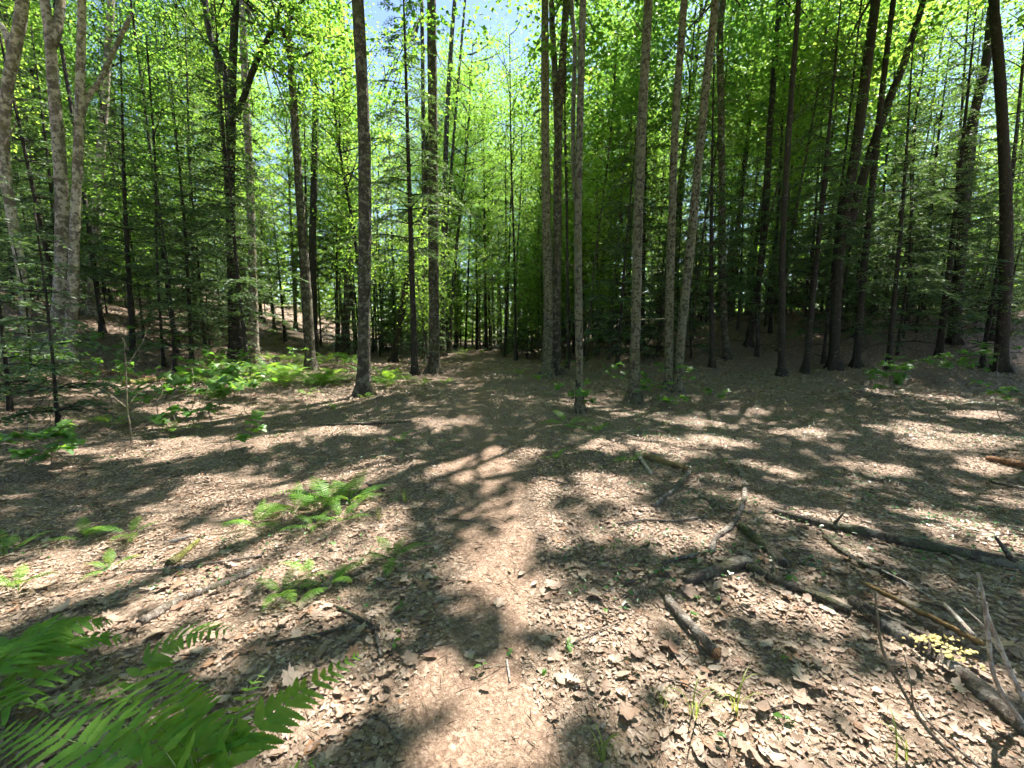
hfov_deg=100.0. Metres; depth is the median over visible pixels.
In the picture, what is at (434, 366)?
maple tree
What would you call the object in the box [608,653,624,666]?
fallen leaf
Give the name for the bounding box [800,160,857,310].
hemlock tree
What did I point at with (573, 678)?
fallen leaf
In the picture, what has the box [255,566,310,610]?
fern
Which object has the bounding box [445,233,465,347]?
hemlock tree
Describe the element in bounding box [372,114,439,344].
maple tree
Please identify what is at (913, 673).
fallen leaf
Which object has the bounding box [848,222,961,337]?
hemlock tree
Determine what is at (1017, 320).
hemlock tree
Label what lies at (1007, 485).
fallen branch
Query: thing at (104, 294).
hemlock tree
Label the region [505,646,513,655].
seedling
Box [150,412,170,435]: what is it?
maple sapling
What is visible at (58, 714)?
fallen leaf
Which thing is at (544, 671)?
seedling
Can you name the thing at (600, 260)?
young maple
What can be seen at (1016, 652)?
fallen leaf
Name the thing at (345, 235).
maple tree
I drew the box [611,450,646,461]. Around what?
fern
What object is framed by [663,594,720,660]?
log
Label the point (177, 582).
fallen leaf
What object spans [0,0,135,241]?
maple tree
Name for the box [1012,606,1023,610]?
fallen leaf
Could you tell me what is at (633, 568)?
fallen leaf
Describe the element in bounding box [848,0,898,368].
maple tree
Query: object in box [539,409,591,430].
fern
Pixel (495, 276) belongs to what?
maple tree
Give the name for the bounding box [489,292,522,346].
hemlock tree
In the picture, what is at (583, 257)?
young maple
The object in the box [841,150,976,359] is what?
hemlock tree
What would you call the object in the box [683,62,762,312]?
maple tree
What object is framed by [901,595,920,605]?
fallen leaf
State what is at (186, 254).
hemlock tree
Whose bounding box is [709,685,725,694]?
fallen leaf
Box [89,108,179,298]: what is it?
hemlock tree
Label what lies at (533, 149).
maple tree
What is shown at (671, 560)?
fallen branch
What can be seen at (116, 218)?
young maple
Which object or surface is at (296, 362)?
fern
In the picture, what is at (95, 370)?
shrub
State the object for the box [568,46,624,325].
maple tree
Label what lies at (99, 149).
hemlock tree
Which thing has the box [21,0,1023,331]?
sky
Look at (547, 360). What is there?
maple tree
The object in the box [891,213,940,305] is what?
hemlock tree
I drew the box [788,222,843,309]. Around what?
hemlock tree
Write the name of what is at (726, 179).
maple tree
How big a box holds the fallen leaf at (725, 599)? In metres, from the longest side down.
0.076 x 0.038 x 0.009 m
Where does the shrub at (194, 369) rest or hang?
on the ground at (578, 666)
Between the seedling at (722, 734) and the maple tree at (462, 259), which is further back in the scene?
the maple tree at (462, 259)
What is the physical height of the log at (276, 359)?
0.412 m
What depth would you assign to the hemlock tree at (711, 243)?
14.00 m
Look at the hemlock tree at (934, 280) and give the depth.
24.10 m
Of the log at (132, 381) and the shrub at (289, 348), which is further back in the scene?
the shrub at (289, 348)
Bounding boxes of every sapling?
[0,419,77,468]
[6,342,66,370]
[8,443,70,465]
[40,427,86,465]
[70,312,202,443]
[80,325,135,366]
[114,375,208,420]
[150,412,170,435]
[157,331,200,367]
[165,403,217,432]
[173,365,242,426]
[201,348,256,397]
[216,367,277,413]
[230,409,266,452]
[553,382,564,393]
[568,379,596,403]
[634,379,651,402]
[639,378,672,398]
[655,395,688,407]
[702,387,730,402]
[863,360,916,398]
[867,374,905,395]
[908,354,953,379]
[938,349,993,383]
[968,379,1019,419]
[971,341,1022,379]
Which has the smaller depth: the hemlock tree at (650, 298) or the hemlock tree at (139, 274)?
the hemlock tree at (139, 274)
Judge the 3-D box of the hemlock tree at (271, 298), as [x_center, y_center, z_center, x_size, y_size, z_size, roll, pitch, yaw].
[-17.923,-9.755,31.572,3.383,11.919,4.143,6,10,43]
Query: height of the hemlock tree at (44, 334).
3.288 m
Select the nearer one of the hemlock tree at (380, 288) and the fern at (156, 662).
the fern at (156, 662)
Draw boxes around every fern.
[0,529,51,555]
[0,563,58,589]
[0,614,133,726]
[0,649,366,767]
[41,517,117,541]
[78,515,157,542]
[78,548,139,581]
[82,414,142,426]
[114,622,238,732]
[140,417,204,433]
[191,358,227,365]
[193,361,222,368]
[197,374,235,383]
[214,365,263,377]
[219,373,269,387]
[219,500,281,527]
[239,356,282,371]
[252,481,335,513]
[254,351,277,359]
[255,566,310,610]
[258,364,311,374]
[259,370,296,380]
[260,354,296,362]
[262,371,312,386]
[265,367,313,381]
[269,476,362,507]
[276,363,302,371]
[277,510,337,531]
[279,559,370,603]
[280,355,296,361]
[280,559,335,579]
[281,361,303,367]
[283,356,303,365]
[283,368,339,382]
[284,369,348,385]
[284,371,323,380]
[292,369,348,385]
[296,376,343,385]
[304,468,389,511]
[309,498,369,521]
[315,367,355,377]
[316,352,344,361]
[316,357,333,364]
[319,368,350,373]
[322,369,355,380]
[322,402,345,409]
[325,352,347,356]
[330,357,354,364]
[338,354,356,362]
[353,536,430,576]
[371,365,399,374]
[371,370,404,381]
[371,375,406,386]
[379,374,401,380]
[382,366,403,375]
[387,430,411,441]
[393,374,417,381]
[408,377,432,384]
[436,378,453,384]
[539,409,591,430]
[539,447,569,457]
[585,422,610,430]
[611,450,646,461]
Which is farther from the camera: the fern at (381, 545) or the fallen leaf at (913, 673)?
the fern at (381, 545)
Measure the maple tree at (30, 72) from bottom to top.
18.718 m
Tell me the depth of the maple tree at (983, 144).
30.21 m
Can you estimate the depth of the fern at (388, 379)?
13.47 m
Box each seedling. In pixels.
[324,539,335,547]
[390,638,401,656]
[394,601,405,609]
[473,662,501,667]
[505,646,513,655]
[542,665,548,676]
[565,637,573,651]
[690,610,712,625]
[715,592,730,600]
[716,732,730,753]
[766,653,789,669]
[773,712,793,721]
[783,571,797,581]
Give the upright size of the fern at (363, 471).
0.232 m
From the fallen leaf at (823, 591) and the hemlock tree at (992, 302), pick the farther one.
the hemlock tree at (992, 302)
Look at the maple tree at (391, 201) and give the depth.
29.88 m
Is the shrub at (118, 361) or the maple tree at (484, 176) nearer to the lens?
the shrub at (118, 361)
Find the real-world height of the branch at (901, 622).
0.063 m
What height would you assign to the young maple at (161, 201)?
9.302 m
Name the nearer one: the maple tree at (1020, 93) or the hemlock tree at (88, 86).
the maple tree at (1020, 93)
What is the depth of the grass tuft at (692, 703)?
1.73 m
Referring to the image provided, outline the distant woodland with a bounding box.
[5,94,1023,340]
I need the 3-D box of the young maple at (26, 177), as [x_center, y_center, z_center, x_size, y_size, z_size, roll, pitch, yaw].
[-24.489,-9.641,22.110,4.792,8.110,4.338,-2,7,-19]
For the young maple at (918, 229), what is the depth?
27.37 m
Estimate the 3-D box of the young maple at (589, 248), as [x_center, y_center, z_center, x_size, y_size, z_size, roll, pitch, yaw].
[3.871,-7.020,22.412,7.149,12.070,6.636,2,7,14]
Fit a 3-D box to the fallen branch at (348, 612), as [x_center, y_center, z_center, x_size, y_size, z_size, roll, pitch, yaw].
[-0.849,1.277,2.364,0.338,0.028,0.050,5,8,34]
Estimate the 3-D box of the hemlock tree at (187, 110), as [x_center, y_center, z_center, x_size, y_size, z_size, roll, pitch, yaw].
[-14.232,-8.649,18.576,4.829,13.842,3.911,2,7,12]
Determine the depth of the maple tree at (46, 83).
26.39 m
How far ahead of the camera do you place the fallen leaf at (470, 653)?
2.11 m
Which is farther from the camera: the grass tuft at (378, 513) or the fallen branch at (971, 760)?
the grass tuft at (378, 513)
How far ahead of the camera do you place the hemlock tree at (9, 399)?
7.25 m
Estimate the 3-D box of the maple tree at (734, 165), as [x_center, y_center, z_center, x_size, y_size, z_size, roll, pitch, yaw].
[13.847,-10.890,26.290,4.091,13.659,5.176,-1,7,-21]
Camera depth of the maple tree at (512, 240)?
44.32 m
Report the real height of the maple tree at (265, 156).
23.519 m
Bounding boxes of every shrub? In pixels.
[1,369,48,392]
[10,344,47,362]
[14,341,75,375]
[23,349,71,392]
[46,339,88,377]
[72,362,133,403]
[86,357,133,381]
[93,365,160,395]
[111,359,142,385]
[113,339,161,371]
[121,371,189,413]
[171,367,215,409]
[173,356,204,371]
[178,355,225,394]
[179,383,222,416]
[181,344,213,368]
[183,374,227,413]
[184,361,246,411]
[208,376,251,399]
[227,346,251,363]
[228,366,259,399]
[236,367,277,402]
[287,347,313,368]
[560,358,583,377]
[602,363,628,391]
[610,361,642,389]
[641,373,665,391]
[654,360,673,384]
[675,364,696,394]
[884,354,911,383]
[928,360,954,368]
[968,358,995,374]
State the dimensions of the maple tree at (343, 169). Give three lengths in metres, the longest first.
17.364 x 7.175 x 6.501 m
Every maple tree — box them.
[0,0,35,362]
[0,0,71,261]
[0,0,74,306]
[0,0,94,269]
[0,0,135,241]
[0,0,158,258]
[1,3,97,207]
[7,0,88,180]
[10,0,107,334]
[25,0,255,361]
[30,0,184,289]
[35,0,70,352]
[39,17,124,264]
[66,0,200,342]
[69,1,211,247]
[72,22,213,366]
[74,23,198,269]
[79,0,114,317]
[87,106,133,283]
[98,0,246,300]
[100,64,166,192]
[118,1,213,270]
[118,51,185,272]
[119,0,286,204]
[125,0,259,215]
[127,50,174,288]
[141,0,287,324]
[169,1,282,165]
[185,98,243,309]
[187,0,381,363]
[192,86,287,255]
[194,0,383,371]
[194,64,272,291]
[227,52,284,313]
[236,0,372,358]
[237,76,321,329]
[246,0,420,361]
[256,96,333,323]
[277,139,335,345]
[280,46,371,355]
[281,74,381,347]
[287,132,343,321]
[292,114,377,352]
[305,87,392,344]
[306,144,373,304]
[309,0,539,374]
[319,138,357,347]
[322,139,386,353]
[325,164,382,350]
[336,0,355,353]
[347,0,460,397]
[348,0,568,358]
[350,114,411,351]
[350,146,406,352]
[352,53,416,314]
[371,103,421,349]
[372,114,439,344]
[377,139,421,298]
[382,75,463,347]
[388,133,427,362]
[394,151,461,287]
[395,72,497,336]
[399,170,468,279]
[410,44,496,342]
[411,16,525,353]
[411,52,495,346]
[438,33,533,350]
[438,90,499,348]
[440,0,592,356]
[450,107,519,349]
[451,211,475,341]
[456,0,603,378]
[458,178,494,339]
[463,146,502,344]
[463,178,515,343]
[466,145,515,349]
[470,134,529,346]
[471,125,551,345]
[473,5,549,360]
[481,76,552,358]
[484,54,540,356]
[490,160,538,339]
[496,73,600,287]
[499,53,570,236]
[506,0,652,368]
[507,0,660,375]
[508,0,618,359]
[513,141,569,248]
[517,150,551,342]
[522,72,588,248]
[531,127,591,359]
[532,0,586,414]
[551,134,599,345]
[552,166,598,334]
[556,2,674,361]
[562,95,609,352]
[563,0,689,343]
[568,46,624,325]
[569,0,828,360]
[589,0,704,294]
[593,51,653,327]
[605,50,693,313]
[607,0,693,164]
[616,0,883,347]
[619,0,766,352]
[621,0,674,404]
[621,0,773,330]
[632,87,694,264]
[634,141,682,312]
[653,0,688,392]
[655,138,709,261]
[655,171,691,277]
[658,128,686,271]
[666,0,787,339]
[671,0,719,393]
[680,109,733,309]
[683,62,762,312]
[684,0,820,321]
[685,48,753,321]
[688,79,758,313]
[690,48,765,253]
[690,118,744,223]
[703,116,748,314]
[707,0,817,291]
[708,0,861,313]
[709,101,756,253]
[725,96,774,302]
[726,170,761,312]
[731,90,782,315]
[733,114,829,272]
[735,3,833,314]
[739,0,855,334]
[743,0,844,333]
[748,88,827,326]
[749,0,902,351]
[749,65,840,313]
[759,119,820,237]
[768,0,1023,345]
[769,1,898,299]
[774,0,800,376]
[778,0,964,363]
[779,0,969,370]
[779,1,895,326]
[787,170,817,278]
[800,0,970,305]
[816,78,888,309]
[818,1,932,198]
[842,0,917,160]
[844,0,1023,373]
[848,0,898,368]
[855,0,946,312]
[862,0,1010,307]
[870,74,944,306]
[873,0,980,315]
[881,1,1010,308]
[892,0,1014,320]
[920,85,995,307]
[924,4,1020,149]
[935,141,981,305]
[939,109,1012,217]
[959,0,1023,341]
[968,0,1023,233]
[976,118,1022,228]
[978,74,1023,244]
[979,38,1023,207]
[981,130,1023,222]
[988,45,1023,239]
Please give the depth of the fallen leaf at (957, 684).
1.80 m
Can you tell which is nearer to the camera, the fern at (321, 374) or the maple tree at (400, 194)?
the fern at (321, 374)
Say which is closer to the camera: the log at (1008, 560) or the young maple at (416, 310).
the log at (1008, 560)
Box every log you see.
[61,366,160,381]
[122,374,201,384]
[135,565,262,625]
[165,538,200,566]
[200,357,279,383]
[642,452,687,470]
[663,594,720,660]
[682,554,753,583]
[737,522,790,567]
[744,551,851,614]
[772,508,1023,571]
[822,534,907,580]
[847,595,1023,736]
[985,455,1023,468]
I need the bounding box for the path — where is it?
[387,347,560,767]
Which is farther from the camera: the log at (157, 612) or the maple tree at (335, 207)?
the maple tree at (335, 207)
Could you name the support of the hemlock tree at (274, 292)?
on the ground at (578, 666)
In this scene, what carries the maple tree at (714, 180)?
on the ground at (578, 666)
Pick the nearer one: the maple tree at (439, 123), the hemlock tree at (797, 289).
the hemlock tree at (797, 289)
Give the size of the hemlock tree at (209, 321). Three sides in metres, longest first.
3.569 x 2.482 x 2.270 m
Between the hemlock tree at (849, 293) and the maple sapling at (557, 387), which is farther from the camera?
the hemlock tree at (849, 293)
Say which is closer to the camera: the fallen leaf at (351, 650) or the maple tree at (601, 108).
the fallen leaf at (351, 650)
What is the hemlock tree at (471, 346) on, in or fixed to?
on the ground at (578, 666)
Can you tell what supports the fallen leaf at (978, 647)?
on the ground at (578, 666)
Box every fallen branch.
[80,335,148,340]
[127,554,262,572]
[169,533,191,542]
[266,618,379,644]
[319,420,410,425]
[336,603,377,630]
[366,482,385,490]
[368,714,400,743]
[374,630,381,657]
[505,659,510,682]
[618,515,704,523]
[621,549,709,583]
[635,451,652,474]
[651,469,691,507]
[697,493,725,510]
[709,460,747,553]
[881,569,929,596]
[914,703,981,767]
[942,603,974,635]
[989,480,1023,489]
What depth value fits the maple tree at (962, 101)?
18.22 m
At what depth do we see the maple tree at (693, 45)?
16.34 m
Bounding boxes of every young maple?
[1,120,71,237]
[10,102,147,272]
[15,9,165,290]
[28,91,148,207]
[44,115,244,338]
[67,155,132,278]
[101,193,183,282]
[102,194,188,324]
[126,159,180,288]
[159,95,245,272]
[161,198,223,267]
[168,135,290,300]
[169,174,248,300]
[172,164,272,275]
[212,178,298,316]
[272,190,334,314]
[277,224,338,325]
[279,266,341,343]
[319,241,386,330]
[370,262,428,354]
[371,185,474,363]
[371,230,399,346]
[372,226,408,321]
[379,217,479,334]
[381,237,428,332]
[396,253,447,352]
[396,274,459,348]
[439,261,483,348]
[445,267,483,348]
[450,211,523,348]
[458,219,502,344]
[460,220,529,354]
[462,267,510,345]
[469,197,604,360]
[470,208,586,361]
[494,251,543,354]
[497,286,536,351]
[498,127,605,352]
[514,118,660,356]
[520,237,585,337]
[529,192,657,322]
[530,112,610,302]
[551,75,655,356]
[551,114,690,359]
[561,232,599,321]
[562,210,646,335]
[584,160,664,295]
[623,78,701,329]
[651,108,766,332]
[707,59,893,324]
[726,67,846,312]
[727,201,790,286]
[801,187,887,270]
[835,104,935,271]
[874,75,1012,307]
[877,190,952,277]
[940,147,1023,307]
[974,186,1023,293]
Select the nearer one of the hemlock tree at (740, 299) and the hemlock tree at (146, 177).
the hemlock tree at (740, 299)
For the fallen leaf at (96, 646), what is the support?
on the ground at (578, 666)
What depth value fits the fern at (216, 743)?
1.31 m
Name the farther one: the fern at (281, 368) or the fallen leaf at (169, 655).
the fern at (281, 368)
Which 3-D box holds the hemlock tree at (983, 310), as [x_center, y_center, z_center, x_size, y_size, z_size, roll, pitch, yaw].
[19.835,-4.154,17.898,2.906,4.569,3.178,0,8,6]
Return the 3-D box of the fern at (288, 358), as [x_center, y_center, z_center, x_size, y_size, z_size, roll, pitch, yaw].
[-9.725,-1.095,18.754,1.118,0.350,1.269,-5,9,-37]
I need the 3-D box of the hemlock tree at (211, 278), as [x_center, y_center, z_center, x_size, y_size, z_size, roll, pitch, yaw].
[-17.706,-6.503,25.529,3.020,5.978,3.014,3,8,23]
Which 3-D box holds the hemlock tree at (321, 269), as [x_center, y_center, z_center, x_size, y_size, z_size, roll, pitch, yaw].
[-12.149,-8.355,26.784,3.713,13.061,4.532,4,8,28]
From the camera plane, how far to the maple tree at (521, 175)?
22.07 m
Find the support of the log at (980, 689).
on the ground at (578, 666)
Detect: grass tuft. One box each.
[370,507,384,520]
[398,489,407,501]
[586,724,626,764]
[649,686,678,707]
[667,673,727,719]
[712,667,768,714]
[877,700,907,760]
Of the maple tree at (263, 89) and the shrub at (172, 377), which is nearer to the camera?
the shrub at (172, 377)
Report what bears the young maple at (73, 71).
on the ground at (578, 666)
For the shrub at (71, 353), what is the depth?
9.70 m
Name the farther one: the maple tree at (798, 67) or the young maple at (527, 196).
the young maple at (527, 196)
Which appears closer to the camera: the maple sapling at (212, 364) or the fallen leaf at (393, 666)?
the fallen leaf at (393, 666)
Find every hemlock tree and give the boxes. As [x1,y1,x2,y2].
[0,0,147,345]
[0,24,139,317]
[0,128,94,312]
[0,132,45,274]
[0,175,110,411]
[0,191,27,260]
[0,202,151,432]
[0,205,34,276]
[0,236,90,404]
[3,212,50,299]
[4,166,107,290]
[4,197,108,319]
[19,86,49,217]
[24,184,84,285]
[33,6,200,356]
[68,25,128,267]
[70,90,121,292]
[79,228,144,315]
[80,54,161,328]
[80,190,143,303]
[81,127,156,310]
[88,76,153,288]
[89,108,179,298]
[96,80,219,355]
[111,222,173,315]
[112,184,171,303]
[115,178,231,373]
[118,94,152,217]
[123,79,246,364]
[128,115,176,284]
[137,12,246,337]
[138,238,198,324]
[143,270,176,328]
[146,0,287,366]
[152,121,254,348]
[166,131,221,303]
[167,58,308,369]
[170,239,227,348]
[187,271,226,344]
[191,114,276,336]
[191,239,226,319]
[196,186,227,327]
[201,264,227,340]
[209,272,227,329]
[211,270,269,358]
[225,97,277,322]
[242,213,291,312]
[245,172,291,328]
[257,172,301,341]
[258,259,286,311]
[259,73,349,350]
[259,263,302,335]
[266,293,303,343]
[280,139,353,308]
[296,279,333,332]
[308,97,387,349]
[318,250,351,345]
[318,303,334,343]
[321,257,373,354]
[332,259,380,325]
[335,0,481,375]
[346,242,409,356]
[356,178,401,350]
[370,240,421,355]
[371,295,410,352]
[374,291,410,355]
[395,297,428,369]
[400,267,428,352]
[417,299,458,355]
[420,281,453,349]
[445,194,504,349]
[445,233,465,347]
[452,258,481,347]
[463,272,488,347]
[465,123,536,353]
[467,309,489,348]
[468,315,495,344]
[472,260,502,345]
[481,199,511,342]
[488,305,509,346]
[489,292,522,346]
[497,311,521,349]
[498,291,539,355]
[499,266,541,358]
[499,286,529,347]
[499,307,526,350]
[501,190,539,351]
[509,187,543,335]
[522,289,543,351]
[525,278,565,353]
[533,260,574,348]
[559,112,685,367]
[561,289,571,342]
[571,232,658,364]
[572,203,605,342]
[583,205,653,347]
[585,200,631,342]
[585,258,646,335]
[585,263,623,344]
[589,19,691,350]
[590,57,681,344]
[615,262,653,329]
[617,250,689,357]
[622,166,703,338]
[623,207,693,324]
[645,220,684,322]
[645,223,714,339]
[645,253,658,322]
[646,30,791,368]
[650,238,730,363]
[651,199,719,319]
[678,206,737,320]
[679,181,752,320]
[679,205,726,316]
[687,276,707,323]
[707,94,807,357]
[708,169,777,316]
[714,163,772,330]
[741,229,793,312]
[744,260,797,314]
[746,0,903,373]
[756,32,882,339]
[758,192,797,304]
[761,141,876,323]
[771,178,849,316]
[777,155,902,351]
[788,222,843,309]
[788,255,824,309]
[790,209,853,313]
[794,254,825,308]
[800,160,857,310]
[804,235,873,305]
[814,211,890,326]
[815,119,896,339]
[816,181,874,321]
[820,24,986,369]
[821,129,886,281]
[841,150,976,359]
[845,204,888,304]
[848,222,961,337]
[852,79,918,306]
[865,181,976,332]
[868,91,974,320]
[868,220,917,310]
[872,0,1023,359]
[874,185,940,307]
[881,28,998,316]
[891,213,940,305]
[894,0,1023,334]
[904,123,951,306]
[917,248,954,307]
[926,104,985,307]
[930,96,1023,367]
[930,164,1023,305]
[934,202,1023,312]
[936,204,1023,322]
[945,198,1023,350]
[949,227,1023,328]
[965,228,1019,304]
[967,208,1023,295]
[972,215,1023,314]
[982,215,1023,302]
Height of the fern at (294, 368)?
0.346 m
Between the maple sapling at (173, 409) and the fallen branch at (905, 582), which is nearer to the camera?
the fallen branch at (905, 582)
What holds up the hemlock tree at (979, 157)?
on the ground at (578, 666)
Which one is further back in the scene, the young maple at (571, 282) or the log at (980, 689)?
the young maple at (571, 282)
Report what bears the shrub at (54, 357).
on the ground at (578, 666)
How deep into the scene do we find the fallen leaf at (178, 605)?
2.55 m
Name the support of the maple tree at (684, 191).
on the ground at (578, 666)
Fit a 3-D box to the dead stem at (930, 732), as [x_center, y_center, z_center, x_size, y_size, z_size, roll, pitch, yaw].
[1.454,1.044,1.551,0.302,0.596,0.051,3,7,20]
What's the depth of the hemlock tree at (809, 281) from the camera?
29.44 m
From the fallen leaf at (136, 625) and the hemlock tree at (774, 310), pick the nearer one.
the fallen leaf at (136, 625)
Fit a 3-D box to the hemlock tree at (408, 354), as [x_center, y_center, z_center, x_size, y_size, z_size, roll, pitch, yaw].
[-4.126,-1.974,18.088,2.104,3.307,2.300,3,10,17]
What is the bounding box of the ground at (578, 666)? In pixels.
[0,264,1023,767]
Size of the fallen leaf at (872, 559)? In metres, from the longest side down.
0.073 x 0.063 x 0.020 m
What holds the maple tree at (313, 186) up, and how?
on the ground at (578, 666)
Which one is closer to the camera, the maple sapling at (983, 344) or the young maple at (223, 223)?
the maple sapling at (983, 344)
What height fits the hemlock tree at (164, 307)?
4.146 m
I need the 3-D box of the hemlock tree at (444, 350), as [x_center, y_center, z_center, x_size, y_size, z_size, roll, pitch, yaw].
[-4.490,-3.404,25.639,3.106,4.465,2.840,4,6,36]
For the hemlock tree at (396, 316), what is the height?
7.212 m
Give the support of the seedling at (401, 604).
on the ground at (578, 666)
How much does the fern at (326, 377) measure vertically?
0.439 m
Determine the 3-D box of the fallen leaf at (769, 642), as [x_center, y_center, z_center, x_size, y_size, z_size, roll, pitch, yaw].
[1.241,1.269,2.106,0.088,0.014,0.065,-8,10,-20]
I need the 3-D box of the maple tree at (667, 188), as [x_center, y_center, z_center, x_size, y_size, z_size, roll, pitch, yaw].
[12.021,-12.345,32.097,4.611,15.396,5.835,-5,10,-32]
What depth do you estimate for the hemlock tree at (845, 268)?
19.56 m
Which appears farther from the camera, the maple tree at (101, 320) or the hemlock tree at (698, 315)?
the hemlock tree at (698, 315)
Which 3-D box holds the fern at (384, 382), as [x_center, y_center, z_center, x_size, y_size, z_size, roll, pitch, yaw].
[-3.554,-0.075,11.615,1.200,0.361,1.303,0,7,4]
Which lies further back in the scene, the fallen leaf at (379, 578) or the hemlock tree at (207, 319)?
the hemlock tree at (207, 319)
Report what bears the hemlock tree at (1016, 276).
on the ground at (578, 666)
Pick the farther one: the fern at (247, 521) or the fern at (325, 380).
the fern at (325, 380)
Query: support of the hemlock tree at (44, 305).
on the ground at (578, 666)
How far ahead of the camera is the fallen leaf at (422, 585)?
2.66 m
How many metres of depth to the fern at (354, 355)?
19.92 m
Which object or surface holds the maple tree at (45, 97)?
on the ground at (578, 666)
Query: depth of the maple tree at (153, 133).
12.56 m
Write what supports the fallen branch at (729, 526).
on the ground at (578, 666)
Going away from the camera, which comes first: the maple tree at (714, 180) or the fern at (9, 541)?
the fern at (9, 541)
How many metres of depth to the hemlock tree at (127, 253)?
13.03 m
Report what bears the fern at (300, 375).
on the ground at (578, 666)
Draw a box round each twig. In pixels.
[125,467,193,489]
[418,642,456,653]
[437,517,500,528]
[542,477,587,484]
[573,621,620,643]
[664,677,700,692]
[769,703,808,709]
[861,520,900,526]
[985,533,1023,537]
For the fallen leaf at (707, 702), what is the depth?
1.79 m
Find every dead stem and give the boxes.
[874,590,961,764]
[964,572,1023,723]
[986,602,1023,706]
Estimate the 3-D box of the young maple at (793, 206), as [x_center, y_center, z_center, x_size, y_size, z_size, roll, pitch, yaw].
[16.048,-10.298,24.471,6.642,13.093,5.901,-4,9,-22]
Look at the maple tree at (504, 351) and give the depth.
23.04 m
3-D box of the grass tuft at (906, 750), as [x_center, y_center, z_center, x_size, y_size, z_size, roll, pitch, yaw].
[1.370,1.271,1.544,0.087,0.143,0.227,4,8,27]
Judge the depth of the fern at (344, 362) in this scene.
18.30 m
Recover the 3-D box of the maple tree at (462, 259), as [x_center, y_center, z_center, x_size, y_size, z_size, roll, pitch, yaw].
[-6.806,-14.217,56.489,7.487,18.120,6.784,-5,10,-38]
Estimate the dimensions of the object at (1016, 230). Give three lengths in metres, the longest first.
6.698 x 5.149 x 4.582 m
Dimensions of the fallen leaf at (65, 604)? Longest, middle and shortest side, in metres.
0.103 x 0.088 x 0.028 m
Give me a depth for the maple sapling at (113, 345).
11.56 m
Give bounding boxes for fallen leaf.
[7,612,22,620]
[31,581,55,588]
[44,745,65,758]
[49,598,69,612]
[52,711,66,717]
[87,642,104,650]
[101,609,118,616]
[105,614,128,626]
[118,597,133,603]
[128,622,141,627]
[145,628,169,637]
[161,642,179,657]
[164,576,171,582]
[169,597,187,610]
[170,576,186,588]
[173,665,191,673]
[174,624,191,640]
[185,607,197,612]
[189,644,203,653]
[209,620,221,625]
[210,694,231,702]
[279,615,288,624]
[281,662,303,686]
[306,632,318,636]
[309,608,321,615]
[344,642,359,658]
[351,732,360,739]
[355,621,365,632]
[362,751,377,757]
[372,757,383,767]
[376,575,385,581]
[382,641,393,649]
[384,678,393,686]
[388,662,396,670]
[400,575,409,581]
[401,649,418,664]
[413,614,422,623]
[417,578,429,590]
[423,650,436,656]
[424,571,433,578]
[464,648,475,658]
[479,686,490,690]
[494,595,505,606]
[545,578,564,588]
[555,674,565,683]
[566,674,582,682]
[578,571,588,578]
[587,587,602,595]
[602,680,611,692]
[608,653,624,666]
[615,670,630,675]
[618,695,640,719]
[626,566,640,569]
[627,570,633,578]
[629,646,644,657]
[632,663,640,669]
[661,636,679,654]
[680,583,700,598]
[692,737,703,755]
[700,667,713,673]
[703,697,710,704]
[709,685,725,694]
[710,613,726,621]
[713,579,722,588]
[721,596,730,602]
[732,723,747,734]
[734,733,754,757]
[735,582,748,588]
[737,614,750,623]
[747,743,765,765]
[754,572,764,579]
[757,700,770,710]
[759,639,772,646]
[761,676,779,685]
[780,642,798,648]
[790,667,813,683]
[792,688,814,703]
[793,664,806,671]
[803,593,811,601]
[808,678,822,686]
[810,655,822,666]
[813,572,825,579]
[815,680,829,686]
[816,587,841,598]
[835,597,852,606]
[836,716,852,739]
[865,568,878,575]
[868,557,878,563]
[872,686,882,692]
[878,703,906,716]
[888,659,901,665]
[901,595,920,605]
[906,654,926,667]
[908,669,916,678]
[914,626,931,633]
[937,557,951,565]
[944,615,958,623]
[948,553,967,560]
[949,721,957,729]
[950,677,965,693]
[959,572,967,578]
[967,645,986,649]
[978,719,998,736]
[983,637,1015,650]
[994,756,1017,767]
[1008,732,1023,746]
[1010,647,1023,659]
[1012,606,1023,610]
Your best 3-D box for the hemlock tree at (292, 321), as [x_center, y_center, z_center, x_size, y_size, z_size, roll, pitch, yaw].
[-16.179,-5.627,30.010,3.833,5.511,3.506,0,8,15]
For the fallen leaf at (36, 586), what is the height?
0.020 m
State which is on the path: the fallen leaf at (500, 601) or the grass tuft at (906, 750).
the fallen leaf at (500, 601)
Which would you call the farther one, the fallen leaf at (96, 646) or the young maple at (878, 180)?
the young maple at (878, 180)
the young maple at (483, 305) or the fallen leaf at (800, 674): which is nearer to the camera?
the fallen leaf at (800, 674)
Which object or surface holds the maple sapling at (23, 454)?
on the ground at (578, 666)
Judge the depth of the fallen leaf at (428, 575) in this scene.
2.76 m
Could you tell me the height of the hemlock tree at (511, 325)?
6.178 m
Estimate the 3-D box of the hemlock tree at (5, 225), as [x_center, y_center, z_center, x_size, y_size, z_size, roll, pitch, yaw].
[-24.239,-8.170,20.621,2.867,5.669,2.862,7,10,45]
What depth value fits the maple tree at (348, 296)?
25.82 m
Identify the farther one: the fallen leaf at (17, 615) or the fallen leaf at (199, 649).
the fallen leaf at (17, 615)
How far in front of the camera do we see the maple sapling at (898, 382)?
9.87 m
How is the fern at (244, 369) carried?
on the ground at (578, 666)
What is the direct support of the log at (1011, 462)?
on the ground at (578, 666)
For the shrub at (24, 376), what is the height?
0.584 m
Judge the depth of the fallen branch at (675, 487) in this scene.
3.92 m
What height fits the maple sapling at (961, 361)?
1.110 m

